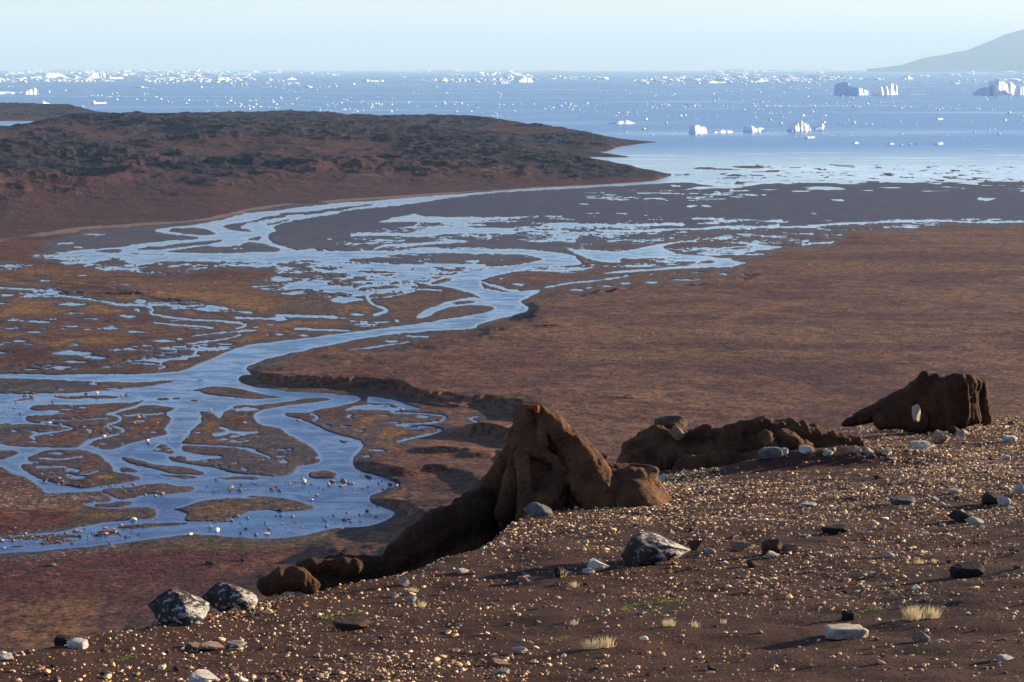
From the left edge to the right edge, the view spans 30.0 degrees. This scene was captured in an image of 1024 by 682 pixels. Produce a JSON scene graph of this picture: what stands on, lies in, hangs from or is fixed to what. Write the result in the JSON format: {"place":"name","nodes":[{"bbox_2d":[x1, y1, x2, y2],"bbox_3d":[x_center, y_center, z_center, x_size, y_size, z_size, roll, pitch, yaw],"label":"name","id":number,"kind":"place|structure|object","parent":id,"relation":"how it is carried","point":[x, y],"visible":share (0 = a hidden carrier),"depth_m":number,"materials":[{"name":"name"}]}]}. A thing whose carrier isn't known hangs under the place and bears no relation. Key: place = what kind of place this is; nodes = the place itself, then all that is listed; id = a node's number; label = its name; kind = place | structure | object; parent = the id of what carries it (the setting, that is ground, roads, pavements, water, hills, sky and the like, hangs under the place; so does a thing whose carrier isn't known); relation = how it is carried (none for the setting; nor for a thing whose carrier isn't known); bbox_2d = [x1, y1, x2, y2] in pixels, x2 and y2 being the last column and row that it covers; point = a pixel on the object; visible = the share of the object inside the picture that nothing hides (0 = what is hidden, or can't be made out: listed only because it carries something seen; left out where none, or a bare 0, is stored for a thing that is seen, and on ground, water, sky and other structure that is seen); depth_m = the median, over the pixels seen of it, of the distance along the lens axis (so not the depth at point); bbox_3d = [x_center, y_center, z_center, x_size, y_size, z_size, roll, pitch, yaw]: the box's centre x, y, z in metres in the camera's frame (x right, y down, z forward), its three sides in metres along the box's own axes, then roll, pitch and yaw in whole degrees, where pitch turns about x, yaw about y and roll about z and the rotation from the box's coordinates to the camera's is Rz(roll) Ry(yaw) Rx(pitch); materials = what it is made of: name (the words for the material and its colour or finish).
{"place":"outdoors","nodes":[
{"label":"outdoors","id":0,"kind":"place"},
{"bbox_2d":[0,102,108,120],"bbox_3d":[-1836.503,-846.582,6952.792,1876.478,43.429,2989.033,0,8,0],"label":"hills","id":1,"kind":"structure","parent":0,"point":[15,111],"depth_m":6239.86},
{"bbox_2d":[0,111,670,241],"bbox_3d":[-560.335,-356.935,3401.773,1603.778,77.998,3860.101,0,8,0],"label":"hills","id":2,"kind":"structure","parent":0,"point":[71,173],"depth_m":2603.50,"materials":[{"name":"soil"}]},
{"bbox_2d":[177,109,652,151],"bbox_3d":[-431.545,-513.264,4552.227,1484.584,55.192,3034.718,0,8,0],"label":"hills","id":3,"kind":"structure","parent":0,"point":[537,135],"depth_m":4230.70,"materials":[{"name":"soil"}]},
{"bbox_2d":[0,164,1023,652],"bbox_3d":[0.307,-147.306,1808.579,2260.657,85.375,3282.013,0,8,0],"label":"floodplain","id":4,"kind":"structure","parent":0,"point":[842,328],"depth_m":1031.34,"materials":[{"name":"soil"}]},
{"bbox_2d":[205,560,214,564],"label":"river boulder","id":5,"kind":"object","parent":4,"relation":"on","point":[209,562],"visible":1,"depth_m":583.18,"materials":[{"name":"stone"}]},
{"bbox_2d":[0,415,1023,681],"bbox_3d":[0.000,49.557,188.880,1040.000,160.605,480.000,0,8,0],"label":"ground","id":6,"kind":"structure","parent":0,"point":[774,640],"depth_m":19.63,"materials":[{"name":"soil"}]},
{"bbox_2d":[0,653,13,659],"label":"stone","id":7,"kind":"object","parent":6,"relation":"on","point":[6,656],"visible":1,"depth_m":17.94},
{"bbox_2d":[54,635,71,645],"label":"stone","id":8,"kind":"object","parent":6,"relation":"on","point":[61,640],"visible":0.88,"depth_m":18.76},
{"bbox_2d":[66,638,88,648],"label":"stone","id":9,"kind":"object","parent":6,"relation":"on","point":[77,643],"visible":1,"depth_m":18.62,"materials":[{"name":"stone"}]},
{"bbox_2d":[108,652,137,662],"bbox_3d":[-3.634,2.960,17.863,0.094,0.071,0.383,7,10,39],"label":"creeping plant","id":10,"kind":"object","parent":6,"relation":"on","point":[111,661],"visible":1,"depth_m":17.87,"materials":[{"name":"green plant"}]},
{"bbox_2d":[148,588,208,623],"bbox_3d":[-3.574,2.863,20.390,0.732,0.324,0.506,2,13,12],"label":"boulder","id":11,"kind":"object","parent":6,"relation":"on","point":[170,606],"visible":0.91,"depth_m":20.30,"materials":[{"name":"stone"}]},
{"bbox_2d":[185,619,192,624],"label":"stone","id":12,"kind":"object","parent":6,"relation":"on","point":[188,621],"visible":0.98,"depth_m":20.08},
{"bbox_2d":[185,642,200,648],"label":"stone","id":13,"kind":"object","parent":6,"relation":"on","point":[192,645],"visible":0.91,"depth_m":18.58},
{"bbox_2d":[188,669,218,681],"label":"stone","id":14,"kind":"object","parent":6,"relation":"on","point":[201,675],"visible":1,"depth_m":16.32,"materials":[{"name":"stone"}]},
{"bbox_2d":[199,641,223,649],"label":"stone","id":15,"kind":"object","parent":6,"relation":"on","point":[210,645],"visible":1,"depth_m":18.45,"materials":[{"name":"stone"}]},
{"bbox_2d":[201,582,257,611],"bbox_3d":[-3.167,2.886,21.428,0.637,0.308,0.440,-1,7,-5],"label":"boulder","id":16,"kind":"object","parent":6,"relation":"on","point":[220,596],"visible":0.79,"depth_m":21.33,"materials":[{"name":"stone"}]},
{"bbox_2d":[227,640,246,646],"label":"stone","id":17,"kind":"object","parent":6,"relation":"on","point":[237,643],"visible":1,"depth_m":18.65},
{"bbox_2d":[265,594,280,600],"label":"grass tuft","id":18,"kind":"object","parent":6,"relation":"on","point":[276,596],"visible":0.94,"depth_m":22.20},
{"bbox_2d":[257,556,362,596],"bbox_3d":[-2.401,2.761,22.733,0.674,0.363,1.358,5,10,31],"label":"sand mound","id":19,"kind":"object","parent":6,"relation":"on","point":[296,577],"visible":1,"depth_m":22.31,"materials":[{"name":"sand"}]},
{"bbox_2d":[320,611,360,618],"bbox_3d":[-1.851,2.932,20.496,0.496,0.073,0.256,-3,9,-19],"label":"creeping plant","id":20,"kind":"object","parent":6,"relation":"on","point":[339,614],"visible":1,"depth_m":20.52,"materials":[{"name":"green plant"}]},
{"bbox_2d":[333,617,369,629],"bbox_3d":[-1.635,2.877,19.500,0.382,0.100,0.324,-2,9,-11],"label":"stone","id":21,"kind":"object","parent":6,"relation":"on","point":[353,623],"visible":1,"depth_m":19.42,"materials":[{"name":"stone"}]},
{"bbox_2d":[389,592,398,597],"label":"stone","id":22,"kind":"object","parent":6,"relation":"on","point":[393,595],"visible":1,"depth_m":21.76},
{"bbox_2d":[399,577,408,585],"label":"stone","id":23,"kind":"object","parent":6,"relation":"on","point":[403,581],"visible":1,"depth_m":22.42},
{"bbox_2d":[311,487,505,590],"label":"sand ridge","id":24,"kind":"structure","parent":6,"relation":"on","point":[466,522],"depth_m":31.22,"materials":[{"name":"sand"}]},
{"bbox_2d":[407,595,416,600],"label":"stone","id":25,"kind":"object","parent":6,"relation":"on","point":[411,597],"visible":1,"depth_m":21.38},
{"bbox_2d":[413,601,430,607],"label":"grass tuft","id":26,"kind":"object","parent":6,"relation":"on","point":[422,604],"visible":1,"depth_m":20.85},
{"bbox_2d":[455,568,469,573],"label":"stone","id":27,"kind":"object","parent":6,"relation":"on","point":[460,570],"visible":1,"depth_m":23.07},
{"bbox_2d":[487,657,509,666],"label":"stone","id":28,"kind":"object","parent":6,"relation":"on","point":[494,662],"visible":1,"depth_m":16.53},
{"bbox_2d":[496,668,509,674],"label":"stone","id":29,"kind":"object","parent":6,"relation":"on","point":[500,671],"visible":0.92,"depth_m":16.03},
{"bbox_2d":[512,646,527,653],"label":"stone","id":30,"kind":"object","parent":6,"relation":"on","point":[518,650],"visible":1,"depth_m":17.06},
{"bbox_2d":[518,575,535,582],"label":"stone","id":31,"kind":"object","parent":6,"relation":"on","point":[524,578],"visible":1,"depth_m":22.25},
{"bbox_2d":[523,502,551,516],"bbox_3d":[0.397,2.627,29.604,0.468,0.214,0.323,1,13,5],"label":"stone","id":32,"kind":"object","parent":6,"relation":"on","point":[532,509],"visible":0.94,"depth_m":29.55,"materials":[{"name":"stone"}]},
{"bbox_2d":[460,403,619,526],"bbox_3d":[0.210,2.401,31.565,3.376,2.732,1.724,0,8,0],"label":"sand pinnacle","id":33,"kind":"object","parent":6,"relation":"on","point":[550,459],"visible":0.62,"depth_m":31.19,"materials":[{"name":"sand"}]},
{"bbox_2d":[554,567,570,577],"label":"stone","id":34,"kind":"object","parent":6,"relation":"on","point":[559,571],"visible":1,"depth_m":22.40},
{"bbox_2d":[583,568,594,573],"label":"stone","id":35,"kind":"object","parent":6,"relation":"on","point":[588,570],"visible":1,"depth_m":22.56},
{"bbox_2d":[578,637,602,649],"bbox_3d":[0.696,2.687,17.006,0.244,0.127,0.129,-3,9,-22],"label":"grass tuft","id":36,"kind":"object","parent":6,"relation":"on","point":[589,646],"visible":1,"depth_m":16.99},
{"bbox_2d":[587,558,608,571],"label":"boulder","id":37,"kind":"object","parent":6,"relation":"on","point":[596,564],"visible":0.93,"depth_m":22.69,"materials":[{"name":"white stone"}]},
{"bbox_2d":[599,636,617,647],"bbox_3d":[0.843,2.675,17.041,0.216,0.136,0.142,5,10,32],"label":"grass tuft","id":38,"kind":"object","parent":6,"relation":"on","point":[607,643],"visible":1,"depth_m":17.03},
{"bbox_2d":[578,462,672,506],"bbox_3d":[1.989,2.875,31.354,1.815,1.732,1.365,4,9,24],"label":"sand mound","id":39,"kind":"object","parent":6,"relation":"on","point":[641,485],"visible":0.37,"depth_m":30.96,"materials":[{"name":"stone"}]},
{"bbox_2d":[621,597,679,609],"bbox_3d":[1.391,2.723,19.901,0.857,0.124,0.222,-7,11,-40],"label":"creeping plant","id":40,"kind":"object","parent":6,"relation":"on","point":[628,608],"visible":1,"depth_m":19.96,"materials":[{"name":"green plant"}]},
{"bbox_2d":[621,531,689,564],"bbox_3d":[1.745,2.544,23.259,0.717,0.410,0.686,-6,10,-35],"label":"boulder","id":41,"kind":"object","parent":6,"relation":"on","point":[645,548],"visible":0.9,"depth_m":23.04,"materials":[{"name":"stone"}]},
{"bbox_2d":[658,474,667,480],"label":"stone","id":42,"kind":"object","parent":6,"relation":"on","point":[664,477],"visible":0.99,"depth_m":35.74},
{"bbox_2d":[689,539,703,550],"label":"stone","id":43,"kind":"object","parent":6,"relation":"on","point":[696,545],"visible":0.91,"depth_m":24.17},
{"bbox_2d":[704,547,715,552],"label":"stone","id":44,"kind":"object","parent":6,"relation":"on","point":[708,550],"visible":1,"depth_m":23.70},
{"bbox_2d":[616,415,866,470],"bbox_3d":[4.707,2.361,38.867,5.275,1.499,2.112,0,8,0],"label":"sand mound","id":45,"kind":"object","parent":6,"relation":"on","point":[706,445],"visible":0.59,"depth_m":39.15,"materials":[{"name":"sand"}]},
{"bbox_2d":[654,416,687,430],"bbox_3d":[3.310,1.766,39.834,0.704,0.432,0.597,2,10,12],"label":"boulder","id":46,"kind":"object","parent":45,"relation":"on","point":[670,422],"visible":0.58,"depth_m":39.67,"materials":[{"name":"grey stone"}]},
{"bbox_2d":[669,425,684,439],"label":"stone","id":47,"kind":"object","parent":45,"relation":"on","point":[676,433],"visible":1,"depth_m":39.06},
{"bbox_2d":[730,540,753,550],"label":"stone","id":48,"kind":"object","parent":6,"relation":"on","point":[739,545],"visible":1,"depth_m":23.93,"materials":[{"name":"stone"}]},
{"bbox_2d":[747,561,762,567],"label":"stone","id":49,"kind":"object","parent":6,"relation":"on","point":[752,564],"visible":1,"depth_m":22.45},
{"bbox_2d":[758,447,783,458],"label":"stone","id":50,"kind":"object","parent":6,"relation":"on","point":[769,452],"visible":1,"depth_m":36.37,"materials":[{"name":"stone"}]},
{"bbox_2d":[761,539,781,553],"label":"stone","id":51,"kind":"object","parent":6,"relation":"on","point":[774,545],"visible":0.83,"depth_m":23.23,"materials":[{"name":"stone"}]},
{"bbox_2d":[765,551,778,557],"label":"stone","id":52,"kind":"object","parent":6,"relation":"on","point":[770,554],"visible":1,"depth_m":22.96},
{"bbox_2d":[781,543,799,552],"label":"stone","id":53,"kind":"object","parent":6,"relation":"on","point":[792,548],"visible":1,"depth_m":23.26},
{"bbox_2d":[799,445,814,453],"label":"stone","id":54,"kind":"object","parent":6,"relation":"on","point":[804,449],"visible":1,"depth_m":36.31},
{"bbox_2d":[800,502,816,506],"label":"stone","id":55,"kind":"object","parent":6,"relation":"on","point":[809,504],"visible":1,"depth_m":28.91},
{"bbox_2d":[823,448,833,455],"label":"stone","id":56,"kind":"object","parent":6,"relation":"on","point":[827,452],"visible":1,"depth_m":36.13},
{"bbox_2d":[821,524,848,533],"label":"stone","id":57,"kind":"object","parent":6,"relation":"on","point":[834,529],"visible":0.99,"depth_m":24.87,"materials":[{"name":"stone"}]},
{"bbox_2d":[823,623,868,639],"bbox_3d":[2.955,2.567,16.936,0.380,0.102,0.311,0,1,-2],"label":"stone","id":58,"kind":"object","parent":6,"relation":"on","point":[839,631],"visible":1,"depth_m":16.80,"materials":[{"name":"stone"}]},
{"bbox_2d":[841,610,854,620],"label":"stone","id":59,"kind":"object","parent":6,"relation":"on","point":[848,615],"visible":1,"depth_m":17.99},
{"bbox_2d":[854,448,862,453],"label":"stone","id":60,"kind":"object","parent":6,"relation":"on","point":[858,450],"visible":1,"depth_m":36.14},
{"bbox_2d":[855,606,881,614],"bbox_3d":[3.358,2.588,18.318,0.543,0.058,0.124,-7,10,-39],"label":"creeping plant","id":61,"kind":"object","parent":6,"relation":"on","point":[878,608],"visible":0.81,"depth_m":18.39,"materials":[{"name":"green plant"}]},
{"bbox_2d":[865,447,873,453],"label":"stone","id":62,"kind":"object","parent":6,"relation":"on","point":[868,450],"visible":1,"depth_m":36.18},
{"bbox_2d":[873,474,887,478],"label":"stone","id":63,"kind":"object","parent":6,"relation":"on","point":[880,476],"visible":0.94,"depth_m":32.29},
{"bbox_2d":[880,449,891,454],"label":"stone","id":64,"kind":"object","parent":6,"relation":"on","point":[886,451],"visible":1,"depth_m":36.10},
{"bbox_2d":[883,551,894,557],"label":"stone","id":65,"kind":"object","parent":6,"relation":"on","point":[887,554],"visible":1,"depth_m":22.26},
{"bbox_2d":[889,495,915,504],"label":"stone","id":66,"kind":"object","parent":6,"relation":"on","point":[902,499],"visible":0.99,"depth_m":28.19,"materials":[{"name":"stone"}]},
{"bbox_2d":[899,602,926,619],"bbox_3d":[3.709,2.480,17.582,0.293,0.194,0.203,0,8,0],"label":"grass tuft","id":67,"kind":"object","parent":6,"relation":"on","point":[911,615],"visible":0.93,"depth_m":17.56,"materials":[{"name":"plant"}]},
{"bbox_2d":[841,370,992,433],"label":"sand monolith","id":68,"kind":"object","parent":6,"relation":"on","point":[960,400],"visible":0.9,"depth_m":47.35,"materials":[{"name":"stone"}]},
{"bbox_2d":[912,404,920,421],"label":"stone","id":69,"kind":"object","parent":68,"relation":"on","point":[916,412],"visible":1,"depth_m":46.59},
{"bbox_2d":[911,629,930,642],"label":"stone","id":70,"kind":"object","parent":6,"relation":"on","point":[918,636],"visible":0.84,"depth_m":16.36,"materials":[{"name":"stone"}]},
{"bbox_2d":[909,440,934,448],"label":"stone","id":71,"kind":"object","parent":6,"relation":"on","point":[922,444],"visible":0.83,"depth_m":41.49,"materials":[{"name":"stone"}]},
{"bbox_2d":[921,605,942,618],"bbox_3d":[3.867,2.482,17.518,0.242,0.151,0.151,2,8,12],"label":"grass tuft","id":72,"kind":"object","parent":6,"relation":"on","point":[933,613],"visible":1,"depth_m":17.52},
{"bbox_2d":[930,496,938,501],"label":"stone","id":73,"kind":"object","parent":6,"relation":"on","point":[933,498],"visible":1,"depth_m":28.49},
{"bbox_2d":[932,429,950,443],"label":"stone","id":74,"kind":"object","parent":6,"relation":"on","point":[940,437],"visible":0.84,"depth_m":43.03,"materials":[{"name":"stone"}]},
{"bbox_2d":[947,425,959,433],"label":"stone","id":75,"kind":"object","parent":6,"relation":"on","point":[952,429],"visible":1,"depth_m":45.83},
{"bbox_2d":[948,488,961,493],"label":"stone","id":76,"kind":"object","parent":6,"relation":"on","point":[953,491],"visible":0.95,"depth_m":29.30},
{"bbox_2d":[947,510,973,521],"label":"stone","id":77,"kind":"object","parent":6,"relation":"on","point":[958,516],"visible":0.84,"depth_m":25.60,"materials":[{"name":"stone"}]},
{"bbox_2d":[959,429,967,434],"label":"stone","id":78,"kind":"object","parent":6,"relation":"on","point":[962,431],"visible":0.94,"depth_m":45.56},
{"bbox_2d":[949,561,985,577],"bbox_3d":[4.832,2.430,20.285,0.384,0.165,0.326,-3,10,-18],"label":"boulder","id":79,"kind":"object","parent":6,"relation":"on","point":[968,569],"visible":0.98,"depth_m":20.19,"materials":[{"name":"stone"}]},
{"bbox_2d":[965,516,983,523],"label":"stone","id":80,"kind":"object","parent":6,"relation":"on","point":[972,520],"visible":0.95,"depth_m":25.24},
{"bbox_2d":[981,491,998,504],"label":"stone","id":81,"kind":"object","parent":6,"relation":"on","point":[989,497],"visible":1,"depth_m":27.49,"materials":[{"name":"stone"}]},
{"bbox_2d":[997,495,1010,505],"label":"stone","id":82,"kind":"object","parent":6,"relation":"on","point":[1003,500],"visible":0.98,"depth_m":27.34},
{"bbox_2d":[997,654,1013,660],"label":"stone","id":83,"kind":"object","parent":6,"relation":"on","point":[1004,657],"visible":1,"depth_m":14.97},
{"bbox_2d":[1002,455,1010,459],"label":"stone","id":84,"kind":"object","parent":6,"relation":"on","point":[1005,457],"visible":0.83,"depth_m":36.23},
{"bbox_2d":[1002,435,1016,441],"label":"stone","id":85,"kind":"object","parent":6,"relation":"on","point":[1013,438],"visible":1,"depth_m":41.61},
{"bbox_2d":[1013,484,1023,493],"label":"stone","id":86,"kind":"object","parent":6,"relation":"on","point":[1018,488],"visible":0.98,"depth_m":28.62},
{"bbox_2d":[0,180,1023,552],"bbox_3d":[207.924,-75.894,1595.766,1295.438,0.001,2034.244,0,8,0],"label":"river","id":87,"kind":"structure","parent":0,"point":[330,448],"depth_m":1005.94,"materials":[{"name":"liquid"}]},
{"bbox_2d":[0,70,1023,191],"bbox_3d":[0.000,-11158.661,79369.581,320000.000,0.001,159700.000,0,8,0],"label":"water","id":88,"kind":"structure","parent":0,"point":[681,150],"depth_m":7261.55,"materials":[{"name":"liquid"}]},
{"bbox_2d":[0,91,38,93],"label":"iceberg","id":89,"kind":"object","parent":88,"relation":"on","point":[4,92],"visible":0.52,"depth_m":11328.50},
{"bbox_2d":[21,88,37,94],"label":"iceberg","id":90,"kind":"object","parent":88,"relation":"on","point":[33,91],"visible":0.96,"depth_m":11173.96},
{"bbox_2d":[40,73,65,77],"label":"iceberg","id":91,"kind":"object","parent":88,"relation":"on","point":[51,75],"visible":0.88,"depth_m":32651.72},
{"bbox_2d":[84,72,104,77],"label":"iceberg","id":92,"kind":"object","parent":88,"relation":"on","point":[97,75],"visible":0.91,"depth_m":30339.32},
{"bbox_2d":[91,100,106,103],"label":"iceberg","id":93,"kind":"object","parent":88,"relation":"on","point":[94,102],"visible":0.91,"depth_m":8236.37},
{"bbox_2d":[361,80,383,81],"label":"iceberg","id":94,"kind":"object","parent":88,"relation":"on","point":[372,81],"visible":0.95,"depth_m":22342.08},
{"bbox_2d":[0,68,1023,145],"bbox_3d":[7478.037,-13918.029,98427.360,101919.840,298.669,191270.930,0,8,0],"label":"brash ice","id":95,"kind":"structure","parent":88,"relation":"on","point":[214,71],"depth_m":24392.05,"materials":[{"name":"ice"}]},
{"bbox_2d":[514,76,532,81],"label":"iceberg","id":96,"kind":"object","parent":88,"relation":"on","point":[522,79],"visible":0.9,"depth_m":21209.03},
{"bbox_2d":[608,120,633,123],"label":"iceberg","id":97,"kind":"object","parent":88,"relation":"on","point":[622,122],"visible":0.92,"depth_m":5242.23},
{"bbox_2d":[688,124,706,132],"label":"iceberg","id":98,"kind":"object","parent":88,"relation":"on","point":[694,128],"visible":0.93,"depth_m":4511.71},
{"bbox_2d":[700,81,726,82],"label":"iceberg","id":99,"kind":"object","parent":88,"relation":"on","point":[711,82],"visible":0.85,"depth_m":20204.23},
{"bbox_2d":[707,130,731,132],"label":"iceberg","id":100,"kind":"object","parent":88,"relation":"on","point":[721,131],"visible":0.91,"depth_m":4517.86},
{"bbox_2d":[743,126,764,131],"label":"iceberg","id":101,"kind":"object","parent":88,"relation":"on","point":[749,128],"visible":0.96,"depth_m":4609.17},
{"bbox_2d":[787,120,810,130],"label":"iceberg","id":102,"kind":"object","parent":88,"relation":"on","point":[798,125],"visible":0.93,"depth_m":4662.91,"materials":[{"name":"ice"}]},
{"bbox_2d":[811,123,824,128],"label":"iceberg","id":103,"kind":"object","parent":88,"relation":"on","point":[820,126],"visible":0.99,"depth_m":4771.95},
{"bbox_2d":[834,81,852,94],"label":"iceberg","id":104,"kind":"object","parent":88,"relation":"on","point":[842,88],"visible":0.88,"depth_m":11018.75,"materials":[{"name":"ice"}]},
{"bbox_2d":[852,87,869,94],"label":"iceberg","id":105,"kind":"object","parent":88,"relation":"on","point":[858,91],"visible":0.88,"depth_m":10872.68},
{"bbox_2d":[870,83,897,94],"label":"iceberg","id":106,"kind":"object","parent":88,"relation":"on","point":[888,89],"visible":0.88,"depth_m":11027.03,"materials":[{"name":"ice"}]},
{"bbox_2d":[972,85,990,94],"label":"iceberg","id":107,"kind":"object","parent":88,"relation":"on","point":[984,91],"visible":0.93,"depth_m":11020.15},
{"bbox_2d":[988,80,1015,94],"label":"iceberg","id":108,"kind":"object","parent":88,"relation":"on","point":[999,87],"visible":0.98,"depth_m":11018.09,"materials":[{"name":"ice"}]},
{"bbox_2d":[1014,86,1023,94],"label":"iceberg","id":109,"kind":"object","parent":88,"relation":"on","point":[1019,90],"visible":0.94,"depth_m":11009.79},
{"bbox_2d":[0,0,1023,69],"label":"sky","id":110,"kind":"structure","parent":0,"point":[38,34],"materials":[{"name":"blue"}]},
{"bbox_2d":[539,148,627,156],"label":"hills","id":111,"kind":"structure","parent":0,"point":[586,153],"depth_m":3347.71,"materials":[{"name":"soil"}]},
{"bbox_2d":[867,29,1023,71],"bbox_3d":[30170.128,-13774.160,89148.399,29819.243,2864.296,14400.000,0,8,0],"label":"mountain","id":112,"kind":"structure","parent":0,"point":[1003,53],"depth_m":86478.49,"materials":[{"name":"stone"}]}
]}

